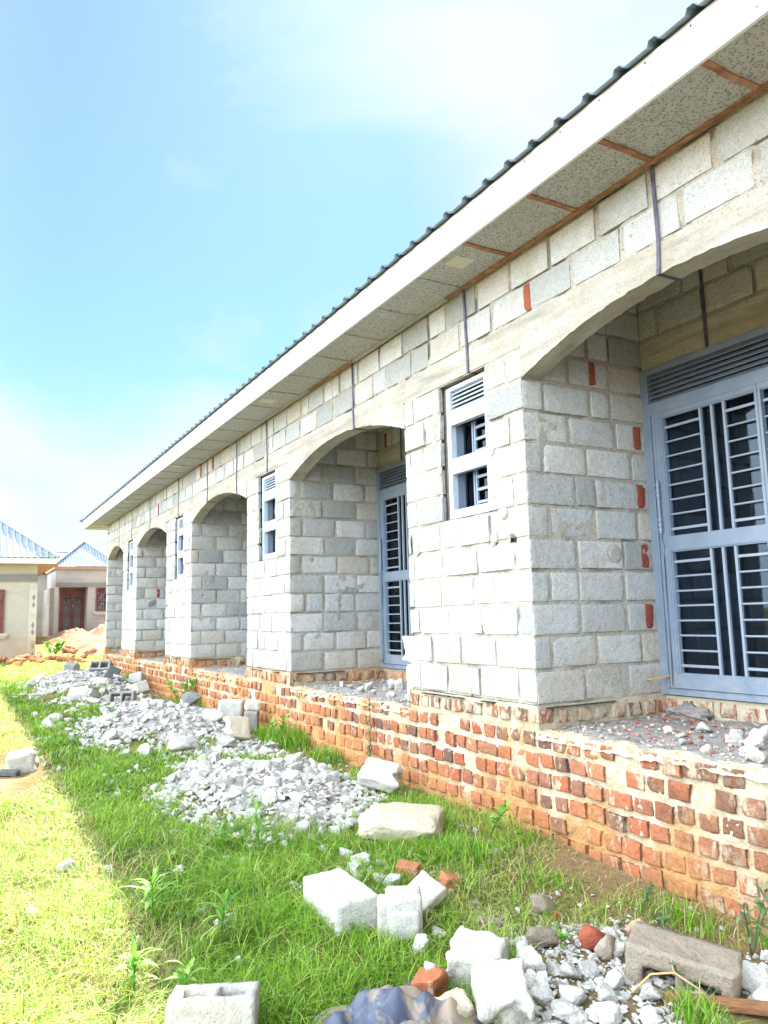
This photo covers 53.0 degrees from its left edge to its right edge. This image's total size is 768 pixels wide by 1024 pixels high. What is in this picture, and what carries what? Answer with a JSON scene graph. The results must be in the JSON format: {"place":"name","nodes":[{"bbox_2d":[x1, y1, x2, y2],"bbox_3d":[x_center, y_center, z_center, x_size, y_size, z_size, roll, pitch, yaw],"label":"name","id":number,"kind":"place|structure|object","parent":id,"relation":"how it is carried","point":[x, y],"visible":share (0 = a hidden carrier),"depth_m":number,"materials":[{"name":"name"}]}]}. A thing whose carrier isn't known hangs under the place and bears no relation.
{"place":"outdoors","nodes":[
{"label":"outdoors","id":0,"kind":"place"},
{"bbox_2d":[5,746,38,773],"bbox_3d":[-3.363,2.328,7.171,0.265,0.209,0.210,-8,3,-18],"label":"concrete block","id":1,"kind":"object","parent":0,"point":[24,760],"depth_m":7.09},
{"bbox_2d":[0,0,702,551],"label":"sky","id":2,"kind":"structure","parent":0,"point":[188,188],"materials":[{"name":"blue"}]},
{"bbox_2d":[0,654,767,1023],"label":"grass","id":3,"kind":"structure","parent":0,"point":[130,812],"depth_m":3.95,"materials":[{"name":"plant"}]},
{"bbox_2d":[0,636,767,1023],"bbox_3d":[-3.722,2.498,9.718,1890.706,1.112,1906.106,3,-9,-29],"label":"ground","id":4,"kind":"structure","parent":0,"point":[572,864],"depth_m":3.93,"materials":[{"name":"soil"}]},
{"bbox_2d":[0,769,19,776],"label":"chunk","id":5,"kind":"object","parent":4,"relation":"on","point":[11,773],"visible":1,"depth_m":6.96,"materials":[{"name":"grey concrete"}]},
{"bbox_2d":[0,518,60,658],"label":"plastered house","id":6,"kind":"structure","parent":4,"relation":"on","point":[26,560],"depth_m":26.32,"materials":[{"name":"beige paint"}]},
{"bbox_2d":[0,590,4,632],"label":"window","id":7,"kind":"structure","parent":6,"relation":"in","point":[2,600],"depth_m":26.01,"materials":[{"name":"red paint"}]},
{"bbox_2d":[42,639,67,654],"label":"weed","id":8,"kind":"object","parent":4,"relation":"on","point":[58,645],"visible":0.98,"depth_m":25.91,"materials":[{"name":"green plant"}]},
{"bbox_2d":[36,627,87,644],"bbox_3d":[-12.796,5.193,31.740,2.600,0.871,4.000,3,-9,-29],"label":"earth mound","id":9,"kind":"object","parent":4,"relation":"on","point":[55,638],"visible":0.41,"depth_m":31.46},
{"bbox_2d":[56,858,75,874],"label":"stone","id":10,"kind":"object","parent":4,"relation":"on","point":[67,864],"visible":0.76,"depth_m":4.31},
{"bbox_2d":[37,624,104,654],"bbox_3d":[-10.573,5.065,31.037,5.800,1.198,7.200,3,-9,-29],"label":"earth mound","id":11,"kind":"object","parent":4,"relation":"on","point":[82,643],"visible":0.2,"depth_m":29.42,"materials":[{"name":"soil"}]},
{"bbox_2d":[36,541,106,636],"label":"plastered house","id":12,"kind":"structure","parent":4,"relation":"on","point":[71,591],"depth_m":35.03,"materials":[{"name":"grey paint"}]},
{"bbox_2d":[59,589,84,631],"bbox_3d":[-14.266,4.563,35.189,1.040,2.080,0.150,3,-9,-29],"label":"door","id":13,"kind":"structure","parent":12,"relation":"in","point":[71,614],"depth_m":35.19,"materials":[{"name":"red paint"}]},
{"bbox_2d":[95,587,105,610],"bbox_3d":[-12.704,3.967,35.064,0.820,1.050,0.048,3,-9,-29],"label":"window","id":14,"kind":"structure","parent":12,"relation":"in","point":[100,605],"depth_m":34.98,"materials":[{"name":"red paint"}]},
{"bbox_2d":[4,665,163,721],"bbox_3d":[-6.985,3.495,16.051,3.102,0.500,15.403,3,-9,-29],"label":"rubble","id":15,"kind":"object","parent":4,"relation":"on","point":[72,678],"visible":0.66,"depth_m":13.90,"materials":[{"name":"concrete"}]},
{"bbox_2d":[68,685,88,699],"bbox_3d":[-5.155,3.062,12.992,0.310,0.132,0.468,-5,5,-16],"label":"concrete block","id":16,"kind":"object","parent":15,"relation":"on","point":[74,693],"depth_m":12.84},
{"bbox_2d":[88,660,113,671],"bbox_3d":[-5.613,3.085,15.273,0.407,0.207,0.206,-1,-43,0],"label":"hollow block","id":17,"kind":"object","parent":15,"relation":"on","point":[102,665],"depth_m":15.25,"materials":[{"name":"grey concrete"}]},
{"bbox_2d":[101,728,118,740],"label":"concrete chunk","id":18,"kind":"object","parent":4,"relation":"on","point":[111,734],"visible":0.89,"depth_m":8.49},
{"bbox_2d":[103,665,120,678],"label":"concrete block","id":19,"kind":"object","parent":4,"relation":"on","point":[111,671],"depth_m":14.10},
{"bbox_2d":[108,691,136,703],"bbox_3d":[-4.237,3.026,12.471,0.407,0.207,0.166,-1,-29,0],"label":"hollow block","id":20,"kind":"object","parent":4,"relation":"on","point":[124,694],"depth_m":12.44,"materials":[{"name":"grey concrete"}]},
{"bbox_2d":[110,935,162,994],"bbox_3d":[-0.987,1.800,3.045,0.207,0.212,0.162,3,-9,-29],"label":"weed","id":21,"kind":"object","parent":4,"relation":"on","point":[133,958],"visible":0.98,"depth_m":3.05,"materials":[{"name":"green plant"}]},
{"bbox_2d":[128,671,145,683],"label":"concrete block","id":22,"kind":"object","parent":4,"relation":"on","point":[137,677],"depth_m":14.55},
{"bbox_2d":[130,680,149,693],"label":"concrete block","id":23,"kind":"object","parent":4,"relation":"on","point":[142,686],"depth_m":13.60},
{"bbox_2d":[137,743,153,756],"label":"concrete chunk","id":24,"kind":"object","parent":4,"relation":"on","point":[146,748],"visible":0.68,"depth_m":7.79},
{"bbox_2d":[118,866,181,925],"bbox_3d":[-1.068,1.817,3.609,0.287,0.253,0.243,-4,-8,19],"label":"weed","id":25,"kind":"object","parent":4,"relation":"on","point":[147,887],"visible":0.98,"depth_m":3.59,"materials":[{"name":"green plant"}]},
{"bbox_2d":[163,677,196,702],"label":"weed","id":26,"kind":"object","parent":4,"relation":"on","point":[192,682],"visible":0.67,"depth_m":11.83,"materials":[{"name":"green plant"}]},
{"bbox_2d":[15,700,352,795],"bbox_3d":[-3.822,2.630,9.704,3.754,0.407,10.016,3,-9,-29],"label":"rubble","id":27,"kind":"object","parent":4,"relation":"on","point":[134,721],"visible":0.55,"depth_m":8.81,"materials":[{"name":"stone"}]},
{"bbox_2d":[181,691,200,704],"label":"concrete chunk","id":28,"kind":"object","parent":27,"relation":"on","point":[191,698],"visible":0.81,"depth_m":10.00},
{"bbox_2d":[200,708,223,722],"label":"concrete chunk","id":29,"kind":"object","parent":27,"relation":"on","point":[211,715],"visible":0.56,"depth_m":8.93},
{"bbox_2d":[164,956,212,997],"bbox_3d":[-0.755,1.798,2.923,0.162,0.200,0.153,-5,-8,24],"label":"weed","id":30,"kind":"object","parent":4,"relation":"on","point":[184,979],"visible":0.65,"depth_m":2.93,"materials":[{"name":"green plant"}]},
{"bbox_2d":[197,760,211,770],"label":"concrete chunk","id":31,"kind":"object","parent":4,"relation":"on","point":[203,765],"visible":0.78,"depth_m":6.54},
{"bbox_2d":[165,980,259,1023],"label":"hollow block","id":32,"kind":"object","parent":4,"relation":"on","point":[222,1003],"depth_m":2.65,"materials":[{"name":"concrete"}]},
{"bbox_2d":[196,888,245,942],"bbox_3d":[-0.698,1.808,3.449,0.204,0.248,0.213,-4,-8,21],"label":"weed","id":33,"kind":"object","parent":4,"relation":"on","point":[223,910],"visible":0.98,"depth_m":3.44,"materials":[{"name":"green plant"}]},
{"bbox_2d":[216,733,237,747],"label":"concrete chunk","id":34,"kind":"object","parent":4,"relation":"on","point":[224,740],"visible":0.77,"depth_m":8.11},
{"bbox_2d":[218,699,244,716],"bbox_3d":[-1.871,2.409,9.439,0.313,0.212,0.216,3,-8,0],"label":"concrete block","id":35,"kind":"object","parent":4,"relation":"on","point":[228,707],"depth_m":9.34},
{"bbox_2d":[244,710,259,732],"bbox_3d":[-1.563,2.466,9.081,0.169,0.251,0.171,1,-8,0],"label":"concrete block","id":36,"kind":"object","parent":4,"relation":"on","point":[252,715],"depth_m":9.01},
{"bbox_2d":[244,701,259,710],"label":"concrete block","id":37,"kind":"object","parent":36,"relation":"on","point":[253,705],"depth_m":9.08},
{"bbox_2d":[238,801,275,857],"bbox_3d":[-0.749,1.874,4.492,0.162,0.328,0.207,-7,-10,36],"label":"weed","id":38,"kind":"object","parent":4,"relation":"on","point":[255,817],"visible":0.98,"depth_m":4.50,"materials":[{"name":"green plant"}]},
{"bbox_2d":[192,722,354,797],"bbox_3d":[-1.644,2.374,8.084,1.448,0.310,5.665,3,-9,-29],"label":"rubble","id":39,"kind":"object","parent":4,"relation":"on","point":[242,750],"visible":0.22,"depth_m":7.89,"materials":[{"name":"stone"}]},
{"bbox_2d":[223,715,250,740],"bbox_3d":[-1.629,2.393,8.535,0.299,0.288,0.070,15,-56,-26],"label":"rock slab","id":40,"kind":"object","parent":39,"relation":"on","point":[237,727],"visible":0.84,"depth_m":8.52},
{"bbox_2d":[263,712,293,739],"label":"weed","id":41,"kind":"object","parent":4,"relation":"on","point":[282,722],"visible":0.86,"depth_m":8.31,"materials":[{"name":"green plant"}]},
{"bbox_2d":[48,733,559,976],"bbox_3d":[-1.389,2.145,5.972,3.072,0.385,7.122,3,-9,-29],"label":"rubble","id":42,"kind":"object","parent":4,"relation":"on","point":[316,802],"visible":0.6,"depth_m":5.62,"materials":[{"name":"stone"}]},
{"bbox_2d":[166,732,201,751],"bbox_3d":[-2.082,2.432,7.999,0.368,0.224,0.277,29,-20,-32],"label":"concrete chunk","id":43,"kind":"object","parent":42,"relation":"on","point":[178,741],"visible":0.77,"depth_m":7.92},
{"bbox_2d":[229,785,245,798],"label":"concrete chunk","id":44,"kind":"object","parent":42,"relation":"on","point":[236,791],"visible":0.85,"depth_m":5.56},
{"bbox_2d":[262,788,277,805],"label":"concrete chunk","id":45,"kind":"object","parent":42,"relation":"on","point":[273,794],"visible":0.94,"depth_m":5.42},
{"bbox_2d":[264,776,280,787],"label":"concrete chunk","id":46,"kind":"object","parent":42,"relation":"on","point":[270,781],"visible":0.8,"depth_m":5.74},
{"bbox_2d":[281,768,301,780],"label":"concrete chunk","id":47,"kind":"object","parent":42,"relation":"on","point":[290,774],"visible":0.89,"depth_m":5.95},
{"bbox_2d":[289,791,306,801],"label":"concrete chunk","id":48,"kind":"object","parent":42,"relation":"on","point":[294,796],"visible":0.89,"depth_m":5.44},
{"bbox_2d":[295,818,309,834],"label":"concrete chunk","id":49,"kind":"object","parent":42,"relation":"on","point":[304,823],"visible":0.63,"depth_m":4.95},
{"bbox_2d":[303,868,377,938],"bbox_3d":[-0.210,1.862,3.674,0.227,0.168,0.426,-1,-6,-28],"label":"concrete block","id":50,"kind":"object","parent":4,"relation":"on","point":[342,896],"depth_m":3.55,"materials":[{"name":"concrete"}]},
{"bbox_2d":[350,852,370,866],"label":"stone","id":51,"kind":"object","parent":4,"relation":"on","point":[366,856],"visible":0.56,"depth_m":4.37,"materials":[{"name":"stone"}]},
{"bbox_2d":[364,698,372,760],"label":"climbing weed","id":52,"kind":"object","parent":4,"relation":"on","point":[370,738],"visible":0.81,"depth_m":6.82,"materials":[{"name":"green plant"}]},
{"bbox_2d":[357,757,402,793],"bbox_3d":[-0.009,2.080,6.074,0.361,0.135,0.254,8,25,21],"label":"rock slab","id":53,"kind":"object","parent":4,"relation":"on","point":[377,773],"visible":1,"depth_m":6.02,"materials":[{"name":"stone"}]},
{"bbox_2d":[383,873,401,884],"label":"stone","id":54,"kind":"object","parent":4,"relation":"on","point":[394,876],"visible":0.67,"depth_m":4.04,"materials":[{"name":"concrete"}]},
{"bbox_2d":[311,984,481,1023],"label":"plastic sheet","id":55,"kind":"object","parent":4,"relation":"on","point":[387,1004],"visible":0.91,"depth_m":2.73,"materials":[{"name":"plastic"}]},
{"bbox_2d":[410,966,447,996],"bbox_3d":[0.184,1.833,2.979,0.123,0.097,0.120,-17,-5,23],"label":"fallen brick","id":56,"kind":"object","parent":55,"relation":"on","point":[433,981],"visible":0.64,"depth_m":2.96,"materials":[{"name":"brick"}]},
{"bbox_2d":[377,885,422,941],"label":"hollow block end","id":57,"kind":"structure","parent":4,"relation":"on","point":[401,906],"depth_m":3.45,"materials":[{"name":"concrete"}]},
{"bbox_2d":[357,802,444,843],"bbox_3d":[0.114,1.975,4.905,0.548,0.238,0.441,4,0,6],"label":"rock slab","id":58,"kind":"object","parent":4,"relation":"on","point":[398,819],"visible":0.85,"depth_m":4.77,"materials":[{"name":"stone"}]},
{"bbox_2d":[395,859,420,879],"bbox_3d":[0.130,1.954,4.188,0.124,0.081,0.099,2,-1,18],"label":"fallen brick","id":59,"kind":"object","parent":4,"relation":"on","point":[406,864],"visible":0.68,"depth_m":4.16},
{"bbox_2d":[412,933,428,953],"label":"concrete chunk","id":60,"kind":"object","parent":4,"relation":"on","point":[421,941],"visible":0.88,"depth_m":3.31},
{"bbox_2d":[79,0,767,936],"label":"row house","id":61,"kind":"structure","parent":4,"relation":"on","point":[483,470],"depth_m":5.56,"materials":[{"name":"concrete"}]},
{"bbox_2d":[129,541,133,588],"bbox_3d":[-5.508,1.172,17.009,0.142,1.047,0.514,3,-9,-29],"label":"window","id":62,"kind":"structure","parent":61,"relation":"in","point":[131,568],"depth_m":17.14,"materials":[{"name":"grey paint"}]},
{"bbox_2d":[177,517,183,578],"bbox_3d":[-3.445,0.619,13.317,0.142,1.047,0.504,3,-9,-29],"label":"window","id":63,"kind":"structure","parent":61,"relation":"in","point":[180,566],"depth_m":13.45,"materials":[{"name":"grey paint"}]},
{"bbox_2d":[262,473,275,559],"bbox_3d":[-1.359,0.060,9.584,0.142,1.047,0.509,3,-9,-29],"label":"window","id":64,"kind":"structure","parent":61,"relation":"in","point":[269,525],"depth_m":9.71,"materials":[{"name":"grey paint"}]},
{"bbox_2d":[296,679,409,705],"bbox_3d":[0.092,1.779,7.761,1.126,0.059,2.565,3,-9,-29],"label":"rubble","id":65,"kind":"object","parent":61,"relation":"on","point":[304,686],"visible":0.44,"depth_m":7.74,"materials":[{"name":"stone"}]},
{"bbox_2d":[376,459,411,669],"bbox_3d":[0.399,0.545,8.545,0.111,2.400,1.940,3,-9,-29],"label":"door","id":66,"kind":"structure","parent":61,"relation":"in","point":[395,495],"depth_m":9.09,"materials":[{"name":"blue paint"}]},
{"bbox_2d":[394,679,404,691],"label":"concrete chunk","id":67,"kind":"object","parent":61,"relation":"on","point":[399,685],"visible":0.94,"depth_m":7.36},
{"bbox_2d":[446,372,492,519],"bbox_3d":[0.701,-0.492,5.897,0.142,1.047,0.549,3,-9,-29],"label":"window","id":68,"kind":"structure","parent":61,"relation":"in","point":[475,438],"depth_m":5.97,"materials":[{"name":"grey paint"}]},
{"bbox_2d":[551,714,767,762],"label":"rubble","id":69,"kind":"object","parent":61,"relation":"on","point":[585,727],"visible":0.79,"depth_m":4.63,"materials":[{"name":"gravel"}]},
{"bbox_2d":[665,703,714,720],"bbox_3d":[2.099,1.391,5.275,0.321,0.146,0.180,-7,-9,33],"label":"mortar heap","id":70,"kind":"object","parent":61,"relation":"on","point":[686,711],"visible":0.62,"depth_m":5.22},
{"bbox_2d":[639,324,767,703],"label":"door","id":71,"kind":"structure","parent":61,"relation":"in","point":[664,541],"depth_m":5.32,"materials":[{"name":"grey paint"}]},
{"bbox_2d":[695,721,713,731],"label":"concrete chunk","id":72,"kind":"object","parent":61,"relation":"on","point":[701,726],"visible":1,"depth_m":4.59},
{"bbox_2d":[725,734,743,746],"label":"concrete chunk","id":73,"kind":"object","parent":61,"relation":"on","point":[735,739],"visible":0.96,"depth_m":4.11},
{"bbox_2d":[738,746,759,756],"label":"concrete chunk","id":74,"kind":"object","parent":61,"relation":"on","point":[743,750],"visible":0.61,"depth_m":3.82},
{"bbox_2d":[743,735,763,748],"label":"concrete chunk","id":75,"kind":"object","parent":61,"relation":"on","point":[755,741],"visible":0.77,"depth_m":3.93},
{"bbox_2d":[745,751,767,763],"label":"concrete chunk","id":76,"kind":"object","parent":61,"relation":"on","point":[758,756],"visible":0.98,"depth_m":3.72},
{"bbox_2d":[748,728,767,743],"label":"concrete chunk","id":77,"kind":"object","parent":61,"relation":"on","point":[762,733],"visible":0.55,"depth_m":4.10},
{"bbox_2d":[408,870,446,915],"bbox_3d":[0.183,1.890,3.789,0.213,0.068,0.178,-30,29,-31],"label":"broken slab","id":78,"kind":"object","parent":4,"relation":"on","point":[433,891],"depth_m":3.77,"materials":[{"name":"concrete"}]},
{"bbox_2d":[438,871,460,890],"bbox_3d":[0.343,1.950,4.043,0.098,0.091,0.098,20,-4,-19],"label":"fallen brick","id":79,"kind":"object","parent":4,"relation":"on","point":[450,877],"visible":0.63,"depth_m":4.01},
{"bbox_2d":[435,987,473,1017],"bbox_3d":[0.253,1.809,2.788,0.134,0.114,0.112,-14,14,-21],"label":"concrete chunk","id":80,"kind":"object","parent":4,"relation":"on","point":[465,1007],"visible":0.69,"depth_m":2.77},
{"bbox_2d":[445,925,508,993],"bbox_3d":[0.369,1.812,3.099,0.236,0.183,0.202,3,10,20],"label":"concrete chunk","id":81,"kind":"object","parent":4,"relation":"on","point":[467,951],"visible":0.66,"depth_m":3.04,"materials":[{"name":"concrete"}]},
{"bbox_2d":[475,916,503,927],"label":"concrete chunk","id":82,"kind":"object","parent":4,"relation":"on","point":[493,918],"visible":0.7,"depth_m":3.60,"materials":[{"name":"concrete"}]},
{"bbox_2d":[488,800,511,838],"bbox_3d":[0.716,1.931,4.800,0.175,0.256,0.181,3,-9,-29],"label":"weed","id":83,"kind":"object","parent":4,"relation":"on","point":[500,812],"visible":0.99,"depth_m":4.79,"materials":[{"name":"green plant"}]},
{"bbox_2d":[525,968,537,987],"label":"concrete chunk","id":84,"kind":"object","parent":4,"relation":"on","point":[530,974],"visible":0.66,"depth_m":3.02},
{"bbox_2d":[517,945,546,972],"bbox_3d":[0.583,1.840,3.124,0.115,0.108,0.128,-6,-6,-20],"label":"concrete chunk","id":85,"kind":"object","parent":4,"relation":"on","point":[530,955],"visible":0.6,"depth_m":3.10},
{"bbox_2d":[525,926,557,947],"bbox_3d":[0.694,1.871,3.387,0.143,0.077,0.083,4,-7,4],"label":"stone","id":86,"kind":"object","parent":4,"relation":"on","point":[545,934],"visible":0.94,"depth_m":3.36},
{"bbox_2d":[530,986,554,1007],"bbox_3d":[0.598,1.824,2.897,0.086,0.070,0.099,0,-2,-8],"label":"concrete chunk","id":87,"kind":"object","parent":4,"relation":"on","point":[544,995],"visible":0.93,"depth_m":2.88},
{"bbox_2d":[530,894,555,913],"bbox_3d":[0.775,1.916,3.750,0.129,0.095,0.107,9,-1,5],"label":"concrete chunk","id":88,"kind":"object","parent":4,"relation":"on","point":[536,901],"visible":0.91,"depth_m":3.73,"materials":[{"name":"concrete"}]},
{"bbox_2d":[550,998,588,1023],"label":"concrete chunk","id":89,"kind":"object","parent":4,"relation":"on","point":[565,1010],"visible":1,"depth_m":2.76,"materials":[{"name":"concrete"}]},
{"bbox_2d":[559,984,584,1005],"bbox_3d":[0.712,1.829,2.902,0.098,0.070,0.131,-2,-8,3],"label":"concrete chunk","id":90,"kind":"object","parent":4,"relation":"on","point":[575,995],"visible":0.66,"depth_m":2.88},
{"bbox_2d":[578,924,604,950],"bbox_3d":[0.895,1.836,3.324,0.128,0.096,0.095,6,1,-1],"label":"stone","id":91,"kind":"object","parent":4,"relation":"on","point":[590,937],"visible":0.91,"depth_m":3.29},
{"bbox_2d":[594,934,615,960],"bbox_3d":[0.935,1.820,3.221,0.075,0.098,0.100,14,-17,49],"label":"concrete chunk","id":92,"kind":"object","parent":4,"relation":"on","point":[604,949],"visible":1,"depth_m":3.19,"materials":[{"name":"concrete"}]},
{"bbox_2d":[589,1001,622,1023],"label":"concrete chunk","id":93,"kind":"object","parent":4,"relation":"on","point":[607,1012],"visible":0.94,"depth_m":2.76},
{"bbox_2d":[597,980,617,1003],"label":"concrete chunk","id":94,"kind":"object","parent":4,"relation":"on","point":[606,992],"visible":0.77,"depth_m":2.87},
{"bbox_2d":[601,927,619,939],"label":"concrete chunk","id":95,"kind":"object","parent":4,"relation":"on","point":[610,931],"visible":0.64,"depth_m":3.40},
{"bbox_2d":[466,879,767,1023],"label":"rubble","id":96,"kind":"object","parent":4,"relation":"on","point":[568,950],"visible":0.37,"depth_m":3.04,"materials":[{"name":"stone"}]},
{"bbox_2d":[471,958,535,1023],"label":"concrete chunk","id":97,"kind":"object","parent":96,"relation":"on","point":[500,988],"visible":1,"depth_m":2.74,"materials":[{"name":"concrete"}]},
{"bbox_2d":[536,971,549,986],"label":"concrete chunk","id":98,"kind":"object","parent":96,"relation":"on","point":[541,978],"visible":0.71,"depth_m":2.99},
{"bbox_2d":[558,961,581,978],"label":"concrete chunk","id":99,"kind":"object","parent":96,"relation":"on","point":[567,969],"visible":1,"depth_m":3.06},
{"bbox_2d":[578,958,599,979],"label":"concrete chunk","id":100,"kind":"object","parent":96,"relation":"on","point":[588,968],"visible":1,"depth_m":3.07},
{"bbox_2d":[603,968,623,989],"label":"concrete chunk","id":101,"kind":"object","parent":96,"relation":"on","point":[613,979],"visible":0.87,"depth_m":2.99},
{"bbox_2d":[626,918,645,935],"bbox_3d":[1.132,1.857,3.430,0.095,0.096,0.091,14,-3,17],"label":"stone","id":102,"kind":"object","parent":4,"relation":"on","point":[629,927],"visible":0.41,"depth_m":3.42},
{"bbox_2d":[639,1004,656,1023],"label":"concrete chunk","id":103,"kind":"object","parent":4,"relation":"on","point":[648,1012],"visible":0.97,"depth_m":2.77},
{"bbox_2d":[641,881,656,910],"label":"weed","id":104,"kind":"object","parent":4,"relation":"on","point":[648,889],"visible":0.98,"depth_m":3.78,"materials":[{"name":"green plant"}]},
{"bbox_2d":[638,981,663,1000],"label":"concrete chunk","id":105,"kind":"object","parent":4,"relation":"on","point":[648,991],"visible":0.91,"depth_m":2.88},
{"bbox_2d":[650,909,673,928],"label":"weed","id":106,"kind":"object","parent":4,"relation":"on","point":[661,912],"visible":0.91,"depth_m":3.51,"materials":[{"name":"green plant"}]},
{"bbox_2d":[631,959,716,1008],"bbox_3d":[1.093,1.768,2.894,0.226,0.124,0.264,3,-9,-29],"label":"dry stalk","id":107,"kind":"object","parent":4,"relation":"on","point":[648,976],"visible":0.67,"depth_m":2.90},
{"bbox_2d":[666,954,698,992],"bbox_3d":[1.149,1.774,2.916,0.138,0.152,0.084,1,-8,-15],"label":"weed","id":108,"kind":"object","parent":4,"relation":"on","point":[679,973],"visible":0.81,"depth_m":2.92,"materials":[{"name":"green plant"}]},
{"bbox_2d":[624,921,742,997],"bbox_3d":[1.184,1.820,3.027,0.426,0.217,0.218,3,-1,29],"label":"hollow block","id":109,"kind":"object","parent":4,"relation":"on","point":[717,966],"depth_m":2.99,"materials":[{"name":"concrete"}]},
{"bbox_2d":[663,990,767,1016],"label":"timber plank","id":110,"kind":"object","parent":4,"relation":"on","point":[751,1007],"visible":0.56,"depth_m":2.81,"materials":[{"name":"wood"}]},
{"bbox_2d":[733,880,767,954],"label":"weed","id":111,"kind":"object","parent":4,"relation":"on","point":[761,907],"visible":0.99,"depth_m":3.37,"materials":[{"name":"green plant"}]},
{"bbox_2d":[742,960,767,990],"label":"concrete chunk","id":112,"kind":"object","parent":4,"relation":"on","point":[755,976],"visible":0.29,"depth_m":3.01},
{"bbox_2d":[747,980,767,1000],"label":"concrete chunk","id":113,"kind":"object","parent":4,"relation":"on","point":[760,992],"visible":0.7,"depth_m":2.85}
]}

